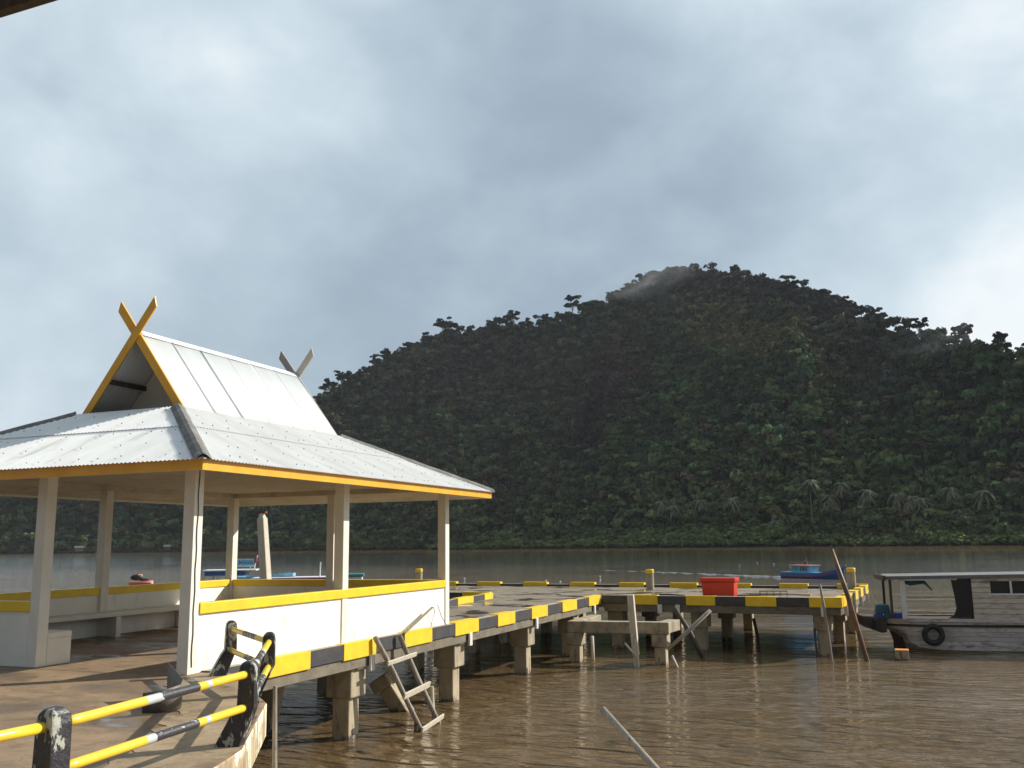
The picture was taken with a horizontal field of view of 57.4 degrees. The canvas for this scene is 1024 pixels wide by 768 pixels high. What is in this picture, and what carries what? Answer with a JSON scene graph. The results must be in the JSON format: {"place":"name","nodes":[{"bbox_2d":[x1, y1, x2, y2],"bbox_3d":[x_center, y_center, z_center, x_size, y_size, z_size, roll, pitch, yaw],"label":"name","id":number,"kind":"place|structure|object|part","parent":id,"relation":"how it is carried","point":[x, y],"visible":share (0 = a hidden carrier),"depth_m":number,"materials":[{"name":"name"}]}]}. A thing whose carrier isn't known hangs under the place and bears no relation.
{"place":"outdoors","nodes":[
{"label":"outdoors","id":0,"kind":"place"},
{"bbox_2d":[0,667,266,767],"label":"promenade","id":1,"kind":"structure","parent":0,"point":[27,696],"depth_m":9.79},
{"bbox_2d":[0,0,56,17],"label":"shelter","id":2,"kind":"object","parent":1,"relation":"on","point":[9,7],"depth_m":2.71,"materials":[{"name":"brown wood"}]},
{"bbox_2d":[0,620,275,767],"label":"handrail","id":3,"kind":"object","parent":1,"relation":"on","point":[50,729],"visible":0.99,"depth_m":6.93,"materials":[{"name":"yellow paint"}]},
{"bbox_2d":[142,663,182,713],"bbox_3d":[-3.621,3.218,9.938,0.340,0.360,1.163,1,-10,-8],"label":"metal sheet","id":4,"kind":"object","parent":1,"relation":"on","point":[174,679],"visible":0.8,"depth_m":9.48,"materials":[{"name":"grey metal"}]},
{"bbox_2d":[103,673,264,767],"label":"pavement edge","id":5,"kind":"object","parent":1,"relation":"on","point":[195,748],"visible":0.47,"depth_m":8.09,"materials":[{"name":"concrete"}]},
{"bbox_2d":[0,296,494,674],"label":"pavilion","id":6,"kind":"structure","parent":1,"relation":"on","point":[193,429],"depth_m":16.00,"materials":[{"name":"beige paint"}]},
{"bbox_2d":[0,545,1023,767],"bbox_3d":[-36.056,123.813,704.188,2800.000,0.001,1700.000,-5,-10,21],"label":"water","id":7,"kind":"structure","parent":0,"point":[784,696],"depth_m":21.05,"materials":[{"name":"brown liquid"}]},
{"bbox_2d":[58,546,84,552],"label":"stilt hut","id":8,"kind":"object","parent":7,"relation":"in","point":[79,549],"visible":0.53,"depth_m":718.73,"materials":[{"name":"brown wood"}]},
{"bbox_2d":[129,574,152,584],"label":"water scooter","id":9,"kind":"object","parent":7,"relation":"on","point":[135,577],"visible":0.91,"depth_m":83.60,"materials":[{"name":"plastic"}]},
{"bbox_2d":[151,545,172,551],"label":"stilt hut","id":10,"kind":"object","parent":7,"relation":"in","point":[167,548],"visible":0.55,"depth_m":690.61,"materials":[{"name":"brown wood"}]},
{"bbox_2d":[203,559,258,580],"bbox_3d":[-14.229,11.793,55.454,7.700,2.850,2.040,1,-10,-10],"label":"passenger boat","id":11,"kind":"object","parent":7,"relation":"on","point":[210,574],"visible":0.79,"depth_m":54.40,"materials":[{"name":"blue paint"}]},
{"bbox_2d":[257,511,271,578],"bbox_3d":[-8.359,6.876,31.758,0.876,5.060,0.340,-5,-10,21],"label":"mooring pile","id":12,"kind":"object","parent":7,"relation":"in","point":[264,551],"visible":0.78,"depth_m":31.93,"materials":[{"name":"wood"}]},
{"bbox_2d":[236,573,295,578],"bbox_3d":[-12.828,10.927,48.590,4.351,2.215,1.760,-8,-12,38],"label":"speedboat","id":13,"kind":"object","parent":7,"relation":"on","point":[273,575],"visible":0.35,"depth_m":47.45,"materials":[{"name":"blue paint"}]},
{"bbox_2d":[272,686,276,767],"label":"timber pole","id":14,"kind":"object","parent":7,"relation":"in","point":[274,746],"visible":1,"depth_m":10.02,"materials":[{"name":"grey wood"}]},
{"bbox_2d":[251,562,363,578],"bbox_3d":[-8.682,10.389,47.341,9.000,2.751,1.900,0,-10,-7],"label":"covered boat","id":15,"kind":"object","parent":7,"relation":"on","point":[355,575],"visible":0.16,"depth_m":46.77,"materials":[{"name":"white paint"}]},
{"bbox_2d":[369,670,414,711],"bbox_3d":[-2.160,6.561,18.566,1.340,1.714,0.479,-2,-10,7],"label":"broken pile","id":16,"kind":"object","parent":7,"relation":"in","point":[385,685],"visible":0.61,"depth_m":18.51,"materials":[{"name":"concrete"}]},
{"bbox_2d":[0,581,868,740],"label":"jetty","id":17,"kind":"object","parent":7,"relation":"in","point":[512,614],"visible":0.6,"depth_m":23.59,"materials":[{"name":"concrete"}]},
{"bbox_2d":[373,633,444,731],"bbox_3d":[-1.774,5.687,16.751,0.739,2.422,1.714,-5,-10,21],"label":"ladder","id":18,"kind":"object","parent":17,"relation":"hanging from","point":[422,687],"visible":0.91,"depth_m":16.74,"materials":[{"name":"grey wood"}]},
{"bbox_2d":[403,607,432,632],"bbox_3d":[-1.790,4.533,17.975,0.070,0.409,1.156,-5,-10,21],"label":"plank","id":19,"kind":"object","parent":17,"relation":"on","point":[417,621],"visible":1,"depth_m":17.89,"materials":[{"name":"grey wood"}]},
{"bbox_2d":[416,569,422,579],"bbox_3d":[-3.962,8.249,39.844,0.310,0.750,0.310,-5,-10,21],"label":"bollard","id":20,"kind":"object","parent":17,"relation":"on","point":[419,574],"visible":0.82,"depth_m":39.75,"materials":[{"name":"concrete"}]},
{"bbox_2d":[645,569,653,589],"bbox_3d":[5.110,7.242,34.624,0.310,0.750,0.310,-5,-10,21],"label":"bollard","id":21,"kind":"object","parent":17,"relation":"on","point":[649,579],"visible":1,"depth_m":34.52,"materials":[{"name":"concrete"}]},
{"bbox_2d":[652,594,684,595],"bbox_3d":[5.066,6.825,30.240,0.110,0.084,1.304,8,-13,-41],"label":"stick","id":22,"kind":"object","parent":17,"relation":"on","point":[670,594],"visible":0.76,"depth_m":30.14,"materials":[{"name":"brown wood"}]},
{"bbox_2d":[699,577,738,595],"bbox_3d":[6.373,6.266,28.666,1.090,0.640,0.640,-5,-11,25],"label":"cool box","id":23,"kind":"object","parent":17,"relation":"on","point":[719,586],"visible":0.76,"depth_m":28.44,"materials":[{"name":"red plastic"}]},
{"bbox_2d":[759,590,787,596],"bbox_3d":[7.975,6.412,28.487,0.836,0.228,0.517,-3,-10,13],"label":"wire trap","id":24,"kind":"object","parent":17,"relation":"on","point":[779,591],"visible":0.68,"depth_m":28.34,"materials":[{"name":"metal"}]},
{"bbox_2d":[749,593,810,595],"bbox_3d":[8.580,6.733,29.964,2.043,0.084,0.113,-8,-12,36],"label":"stick","id":25,"kind":"object","parent":17,"relation":"on","point":[800,594],"visible":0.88,"depth_m":29.92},
{"bbox_2d":[846,568,855,588],"bbox_3d":[12.080,6.920,33.260,0.310,0.750,0.310,-5,-10,21],"label":"bollard","id":26,"kind":"object","parent":17,"relation":"on","point":[851,579],"visible":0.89,"depth_m":33.16,"materials":[{"name":"concrete"}]},
{"bbox_2d":[590,636,594,659],"bbox_3d":[2.276,7.709,26.198,0.130,1.252,0.095,-5,-10,21],"label":"stake","id":27,"kind":"object","parent":7,"relation":"in","point":[592,649],"visible":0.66,"depth_m":26.21,"materials":[{"name":"grey wood"}]},
{"bbox_2d":[566,615,679,664],"bbox_3d":[3.201,7.822,26.023,2.916,2.544,2.023,-5,-10,21],"label":"pier frame","id":28,"kind":"object","parent":7,"relation":"in","point":[580,627],"visible":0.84,"depth_m":25.43,"materials":[{"name":"concrete"}]},
{"bbox_2d":[668,609,711,650],"bbox_3d":[4.817,6.693,25.428,1.280,1.103,0.126,-1,-10,3],"label":"brace pole","id":29,"kind":"object","parent":28,"relation":"attached to","point":[690,628],"visible":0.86,"depth_m":25.39,"materials":[{"name":"grey wood"}]},
{"bbox_2d":[600,707,659,767],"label":"foreground pole","id":30,"kind":"object","parent":7,"relation":"in","point":[630,740],"visible":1,"depth_m":8.62,"materials":[{"name":"grey wood"}]},
{"bbox_2d":[627,594,639,666],"bbox_3d":[3.228,6.920,24.658,0.269,2.667,0.199,-5,-10,21],"label":"timber post","id":31,"kind":"object","parent":7,"relation":"in","point":[633,623],"visible":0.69,"depth_m":24.68,"materials":[{"name":"grey wood"}]},
{"bbox_2d":[624,642,636,656],"bbox_3d":[3.121,6.988,24.564,0.346,0.380,0.060,-4,-10,18],"label":"driftwood stick","id":32,"kind":"object","parent":31,"relation":"attached to","point":[630,649],"visible":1,"depth_m":24.54,"materials":[{"name":"grey wood"}]},
{"bbox_2d":[671,655,677,666],"bbox_3d":[4.321,7.401,24.488,0.340,0.563,0.070,-10,-13,42],"label":"mooring stick","id":33,"kind":"object","parent":7,"relation":"in","point":[674,660],"visible":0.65,"depth_m":24.53,"materials":[{"name":"grey wood"}]},
{"bbox_2d":[673,607,704,658],"bbox_3d":[5.051,7.137,26.480,0.968,1.555,0.140,-8,-12,35],"label":"brace pole","id":34,"kind":"object","parent":7,"relation":"in","point":[690,634],"visible":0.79,"depth_m":26.41,"materials":[{"name":"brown wood"}]},
{"bbox_2d":[612,570,779,576],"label":"float line","id":35,"kind":"object","parent":7,"relation":"on","point":[719,574],"visible":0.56,"depth_m":90.84,"materials":[{"name":"white plastic"}]},
{"bbox_2d":[752,618,760,647],"bbox_3d":[7.514,7.934,28.616,0.249,1.491,0.095,-5,-10,21],"label":"stake","id":36,"kind":"object","parent":7,"relation":"in","point":[756,632],"visible":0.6,"depth_m":28.63,"materials":[{"name":"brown wood"}]},
{"bbox_2d":[780,564,845,578],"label":"fishing boat","id":37,"kind":"object","parent":7,"relation":"on","point":[805,571],"visible":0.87,"depth_m":79.50,"materials":[{"name":"blue paint"}]},
{"bbox_2d":[813,628,817,655],"bbox_3d":[8.635,7.622,26.464,0.120,1.353,0.067,-5,-10,21],"label":"stake","id":38,"kind":"object","parent":7,"relation":"in","point":[815,641],"visible":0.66,"depth_m":26.49,"materials":[{"name":"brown wood"}]},
{"bbox_2d":[819,584,832,658],"bbox_3d":[8.729,6.880,25.901,0.265,2.625,0.091,-5,-10,21],"label":"thin pole","id":39,"kind":"object","parent":7,"relation":"in","point":[826,622],"visible":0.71,"depth_m":25.92,"materials":[{"name":"grey wood"}]},
{"bbox_2d":[829,549,868,660],"bbox_3d":[9.323,6.424,25.508,1.014,3.799,0.126,-5,-10,21],"label":"leaning pole","id":40,"kind":"object","parent":7,"relation":"in","point":[851,607],"visible":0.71,"depth_m":25.54,"materials":[{"name":"brown wood"}]},
{"bbox_2d":[895,648,908,659],"bbox_3d":[10.638,8.059,25.358,0.354,1.665,0.404,-5,-10,21],"label":"concrete stump","id":41,"kind":"object","parent":7,"relation":"in","point":[901,654],"visible":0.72,"depth_m":25.30,"materials":[{"name":"orange paint"}]},
{"bbox_2d":[857,571,1023,651],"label":"wooden boat","id":42,"kind":"object","parent":7,"relation":"on","point":[988,615],"visible":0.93,"depth_m":27.22,"materials":[{"name":"grey wood"}]},
{"bbox_2d":[873,613,883,617],"bbox_3d":[11.044,6.978,28.154,0.272,0.123,0.311,-3,-10,13],"label":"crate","id":43,"kind":"object","parent":42,"relation":"on","point":[878,615],"visible":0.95,"depth_m":28.02,"materials":[{"name":"blue plastic"}]},
{"bbox_2d":[875,604,890,613],"bbox_3d":[11.182,6.787,28.216,0.414,0.260,0.355,-3,-10,13],"label":"bucket","id":44,"kind":"object","parent":43,"relation":"on","point":[882,608],"visible":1,"depth_m":28.07,"materials":[{"name":"teal plastic"}]},
{"bbox_2d":[884,613,890,617],"bbox_3d":[11.306,6.957,28.095,0.214,0.138,0.312,-3,-10,13],"label":"jerrycan","id":45,"kind":"object","parent":42,"relation":"on","point":[887,615],"visible":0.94,"depth_m":27.97,"materials":[{"name":"teal plastic"}]},
{"bbox_2d":[894,612,901,617],"bbox_3d":[11.561,6.909,27.917,0.313,0.150,0.313,-3,-10,13],"label":"crate","id":46,"kind":"object","parent":42,"relation":"on","point":[897,614],"visible":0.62,"depth_m":27.79,"materials":[{"name":"blue plastic"}]},
{"bbox_2d":[905,581,931,590],"bbox_3d":[12.073,6.013,27.894,0.871,0.302,0.140,-3,-10,16],"label":"net bundle","id":47,"kind":"object","parent":42,"relation":"hanging from","point":[909,583],"visible":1,"depth_m":27.87,"materials":[{"name":"teal plastic"}]},
{"bbox_2d":[922,623,944,645],"bbox_3d":[12.271,7.301,27.208,0.640,0.640,0.171,-3,-10,13],"label":"tyre fender","id":48,"kind":"object","parent":42,"relation":"hanging from","point":[938,629],"visible":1,"depth_m":27.15,"materials":[{"name":"rubber"}]},
{"bbox_3d":[14.728,5.891,26.976,1.850,0.400,0.060,-3,-10,13],"label":"window","id":49,"kind":"part","parent":42,"relation":"part of","materials":[{"name":"black glass"}]},
{"bbox_2d":[0,0,1023,430],"label":"sky","id":50,"kind":"structure","parent":0,"point":[339,180],"materials":[{"name":"grey"}]},
{"bbox_2d":[1,275,1023,553],"bbox_3d":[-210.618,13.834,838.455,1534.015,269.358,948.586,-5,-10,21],"label":"hill","id":51,"kind":"structure","parent":0,"point":[661,299],"depth_m":720.94,"materials":[{"name":"green plant"}]},
{"bbox_2d":[322,378,338,390],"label":"tree","id":52,"kind":"object","parent":51,"relation":"on","point":[328,383],"visible":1,"depth_m":865.06,"materials":[{"name":"green plant"}]},
{"bbox_2d":[334,370,351,382],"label":"tree","id":53,"kind":"object","parent":51,"relation":"on","point":[340,376],"visible":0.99,"depth_m":874.09,"materials":[{"name":"green plant"}]},
{"bbox_2d":[356,369,363,381],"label":"tree","id":54,"kind":"object","parent":51,"relation":"on","point":[359,372],"visible":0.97,"depth_m":887.76,"materials":[{"name":"green plant"}]},
{"bbox_2d":[369,354,381,364],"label":"tree","id":55,"kind":"object","parent":51,"relation":"on","point":[374,360],"visible":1,"depth_m":896.29,"materials":[{"name":"green plant"}]},
{"bbox_2d":[379,348,391,359],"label":"tree","id":56,"kind":"object","parent":51,"relation":"on","point":[386,351],"visible":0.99,"depth_m":905.92,"materials":[{"name":"green plant"}]},
{"bbox_2d":[405,342,412,346],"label":"tree","id":57,"kind":"object","parent":51,"relation":"on","point":[408,344],"visible":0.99,"depth_m":924.37,"materials":[{"name":"green plant"}]},
{"bbox_2d":[421,332,430,341],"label":"tree","id":58,"kind":"object","parent":51,"relation":"on","point":[427,336],"visible":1,"depth_m":931.01,"materials":[{"name":"green plant"}]},
{"bbox_2d":[433,316,452,334],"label":"tree","id":59,"kind":"object","parent":51,"relation":"on","point":[442,324],"visible":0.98,"depth_m":936.99,"materials":[{"name":"green plant"}]},
{"bbox_2d":[452,322,462,331],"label":"tree","id":60,"kind":"object","parent":51,"relation":"on","point":[456,326],"visible":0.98,"depth_m":936.27,"materials":[{"name":"green plant"}]},
{"bbox_2d":[486,319,496,327],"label":"tree","id":61,"kind":"object","parent":51,"relation":"on","point":[491,323],"visible":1,"depth_m":918.09,"materials":[{"name":"green plant"}]},
{"bbox_2d":[497,317,508,335],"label":"tree","id":62,"kind":"object","parent":51,"relation":"on","point":[500,319],"visible":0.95,"depth_m":916.87,"materials":[{"name":"green plant"}]},
{"bbox_2d":[502,309,520,325],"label":"tree","id":63,"kind":"object","parent":51,"relation":"on","point":[511,315],"visible":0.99,"depth_m":915.92,"materials":[{"name":"green plant"}]},
{"bbox_2d":[0,262,1023,553],"bbox_3d":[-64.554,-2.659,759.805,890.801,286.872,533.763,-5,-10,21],"label":"forest","id":64,"kind":"object","parent":51,"relation":"on","point":[714,426],"visible":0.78,"depth_m":636.49,"materials":[{"name":"green plant"}]},
{"bbox_2d":[0,513,1023,553],"bbox_3d":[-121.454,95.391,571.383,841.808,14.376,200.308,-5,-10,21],"label":"mangrove thicket","id":65,"kind":"object","parent":51,"relation":"on","point":[704,534],"visible":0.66,"depth_m":474.51,"materials":[{"name":"green plant"}]},
{"bbox_2d":[525,317,533,328],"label":"tree","id":66,"kind":"object","parent":51,"relation":"on","point":[527,319],"visible":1,"depth_m":908.44,"materials":[{"name":"green plant"}]},
{"bbox_2d":[541,313,548,327],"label":"tree","id":67,"kind":"object","parent":51,"relation":"on","point":[544,316],"visible":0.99,"depth_m":903.24,"materials":[{"name":"green plant"}]},
{"bbox_2d":[564,294,581,312],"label":"tree","id":68,"kind":"object","parent":51,"relation":"on","point":[570,298],"visible":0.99,"depth_m":899.40,"materials":[{"name":"green plant"}]},
{"bbox_2d":[653,501,669,529],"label":"palm tree","id":69,"kind":"object","parent":51,"relation":"on","point":[662,505],"visible":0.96,"depth_m":513.48,"materials":[{"name":"green plant"}]},
{"bbox_2d":[665,505,681,545],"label":"palm tree","id":70,"kind":"object","parent":51,"relation":"on","point":[674,510],"visible":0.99,"depth_m":508.42,"materials":[{"name":"green plant"}]},
{"bbox_2d":[689,263,698,274],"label":"tree","id":71,"kind":"object","parent":51,"relation":"on","point":[693,266],"visible":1,"depth_m":916.02,"materials":[{"name":"green plant"}]},
{"bbox_2d":[691,500,709,545],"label":"palm tree","id":72,"kind":"object","parent":51,"relation":"on","point":[702,504],"visible":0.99,"depth_m":497.26,"materials":[{"name":"green plant"}]},
{"bbox_2d":[723,497,740,545],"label":"palm tree","id":73,"kind":"object","parent":51,"relation":"on","point":[732,503],"visible":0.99,"depth_m":483.94,"materials":[{"name":"green plant"}]},
{"bbox_2d":[730,267,740,272],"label":"tree","id":74,"kind":"object","parent":51,"relation":"on","point":[733,269],"visible":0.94,"depth_m":855.42,"materials":[{"name":"green plant"}]},
{"bbox_2d":[768,520,783,545],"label":"palm tree","id":75,"kind":"object","parent":51,"relation":"on","point":[775,521],"visible":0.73,"depth_m":462.94,"materials":[{"name":"green plant"}]},
{"bbox_2d":[789,279,799,288],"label":"tree","id":76,"kind":"object","parent":51,"relation":"on","point":[793,283],"visible":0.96,"depth_m":764.75,"materials":[{"name":"green plant"}]},
{"bbox_2d":[799,479,819,545],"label":"palm tree","id":77,"kind":"object","parent":51,"relation":"on","point":[809,483],"visible":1,"depth_m":454.96,"materials":[{"name":"green plant"}]},
{"bbox_2d":[820,495,841,521],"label":"palm tree","id":78,"kind":"object","parent":51,"relation":"on","point":[831,501],"visible":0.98,"depth_m":447.58,"materials":[{"name":"green plant"}]},
{"bbox_2d":[833,482,851,544],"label":"palm tree","id":79,"kind":"object","parent":51,"relation":"on","point":[842,486],"visible":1,"depth_m":444.88,"materials":[{"name":"green plant"}]},
{"bbox_2d":[839,296,852,305],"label":"tree","id":80,"kind":"object","parent":51,"relation":"on","point":[844,298],"visible":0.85,"depth_m":687.21,"materials":[{"name":"green plant"}]},
{"bbox_2d":[854,305,865,316],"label":"tree","id":81,"kind":"object","parent":51,"relation":"on","point":[862,310],"visible":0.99,"depth_m":668.23,"materials":[{"name":"green plant"}]},
{"bbox_2d":[857,489,878,544],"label":"palm tree","id":82,"kind":"object","parent":51,"relation":"on","point":[865,497],"visible":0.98,"depth_m":436.89,"materials":[{"name":"green plant"}]},
{"bbox_2d":[886,493,906,507],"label":"palm tree","id":83,"kind":"object","parent":51,"relation":"on","point":[898,498],"visible":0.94,"depth_m":428.28,"materials":[{"name":"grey plant"}]},
{"bbox_2d":[903,496,920,512],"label":"palm tree","id":84,"kind":"object","parent":51,"relation":"on","point":[910,500],"visible":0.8,"depth_m":423.06,"materials":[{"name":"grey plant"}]},
{"bbox_2d":[909,317,928,340],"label":"tree","id":85,"kind":"object","parent":51,"relation":"on","point":[920,324],"visible":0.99,"depth_m":600.01,"materials":[{"name":"green plant"}]},
{"bbox_2d":[913,497,934,517],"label":"palm tree","id":86,"kind":"object","parent":51,"relation":"on","point":[922,503],"visible":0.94,"depth_m":419.90,"materials":[{"name":"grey plant"}]},
{"bbox_2d":[939,487,962,510],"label":"palm tree","id":87,"kind":"object","parent":51,"relation":"on","point":[949,492],"visible":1,"depth_m":411.87,"materials":[{"name":"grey plant"}]},
{"bbox_2d":[950,509,962,516],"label":"palm tree","id":88,"kind":"object","parent":51,"relation":"on","point":[959,511],"visible":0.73,"depth_m":408.70,"materials":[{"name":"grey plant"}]},
{"bbox_2d":[950,322,973,347],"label":"tree","id":89,"kind":"object","parent":51,"relation":"on","point":[962,329],"visible":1,"depth_m":556.03,"materials":[{"name":"green plant"}]},
{"bbox_2d":[972,490,997,513],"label":"palm tree","id":90,"kind":"object","parent":51,"relation":"on","point":[986,494],"visible":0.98,"depth_m":401.55,"materials":[{"name":"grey plant"}]},
{"bbox_2d":[991,331,1011,350],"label":"tree","id":91,"kind":"object","parent":51,"relation":"on","point":[999,335],"visible":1,"depth_m":526.26,"materials":[{"name":"green plant"}]}
]}

